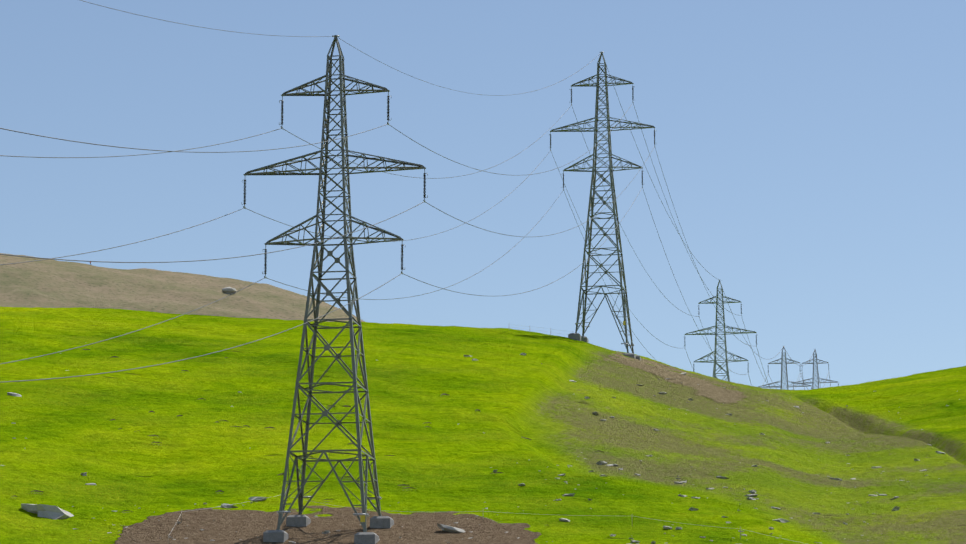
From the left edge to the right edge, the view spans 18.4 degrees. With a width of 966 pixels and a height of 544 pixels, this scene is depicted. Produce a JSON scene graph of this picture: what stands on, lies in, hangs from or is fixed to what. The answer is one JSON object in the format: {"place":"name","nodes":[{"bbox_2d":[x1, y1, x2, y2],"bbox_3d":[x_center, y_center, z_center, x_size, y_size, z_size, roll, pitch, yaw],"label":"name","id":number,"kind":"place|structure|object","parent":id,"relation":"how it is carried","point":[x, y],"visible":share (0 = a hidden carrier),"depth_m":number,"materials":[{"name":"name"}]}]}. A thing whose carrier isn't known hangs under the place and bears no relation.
{"place":"outdoors","nodes":[
{"label":"outdoors","id":0,"kind":"place"},
{"bbox_2d":[0,253,965,543],"bbox_3d":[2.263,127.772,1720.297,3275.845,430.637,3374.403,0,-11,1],"label":"ground","id":1,"kind":"structure","parent":0,"point":[436,433],"depth_m":348.00,"materials":[{"name":"green plant"}]},
{"bbox_2d":[11,349,603,512],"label":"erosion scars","id":2,"kind":"object","parent":1,"relation":"on","point":[275,428],"visible":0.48,"depth_m":326.26,"materials":[{"name":"soil"}]},
{"bbox_2d":[243,35,427,543],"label":"pylon","id":3,"kind":"object","parent":1,"relation":"on","point":[301,520],"visible":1,"depth_m":278.35,"materials":[{"name":"metal"}]},
{"bbox_2d":[0,287,948,543],"bbox_3d":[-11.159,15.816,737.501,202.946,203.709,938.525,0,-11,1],"label":"rocks","id":4,"kind":"object","parent":1,"relation":"on","point":[49,511],"visible":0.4,"depth_m":291.73,"materials":[{"name":"grey stone"}]},
{"bbox_2d":[169,324,805,543],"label":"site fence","id":5,"kind":"object","parent":1,"relation":"on","point":[488,511],"visible":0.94,"depth_m":278.68,"materials":[{"name":"beige"}]},
{"bbox_2d":[549,52,654,359],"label":"pylon","id":6,"kind":"object","parent":1,"relation":"on","point":[576,336],"visible":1,"depth_m":489.52,"materials":[{"name":"metal"}]},
{"bbox_2d":[684,280,757,380],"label":"pylon","id":7,"kind":"object","parent":1,"relation":"on","point":[726,360],"visible":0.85,"depth_m":718.33,"materials":[{"name":"grey metal"}]},
{"bbox_2d":[0,0,830,389],"bbox_3d":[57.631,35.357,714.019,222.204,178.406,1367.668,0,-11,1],"label":"conductors","id":8,"kind":"object","parent":7,"relation":"attached to","point":[358,230],"visible":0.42,"depth_m":271.38,"materials":[{"name":"grey metal"}]},
{"bbox_2d":[758,346,811,389],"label":"pylon","id":9,"kind":"object","parent":1,"relation":"on","point":[785,368],"visible":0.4,"depth_m":960.29,"materials":[{"name":"grey metal"}]},
{"bbox_2d":[793,350,838,388],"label":"pylon","id":10,"kind":"object","parent":1,"relation":"on","point":[814,361],"visible":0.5,"depth_m":1146.01,"materials":[{"name":"grey metal"}]},
{"bbox_2d":[0,0,965,389],"label":"sky","id":11,"kind":"structure","parent":0,"point":[811,154],"materials":[{"name":"blue"}]}
]}

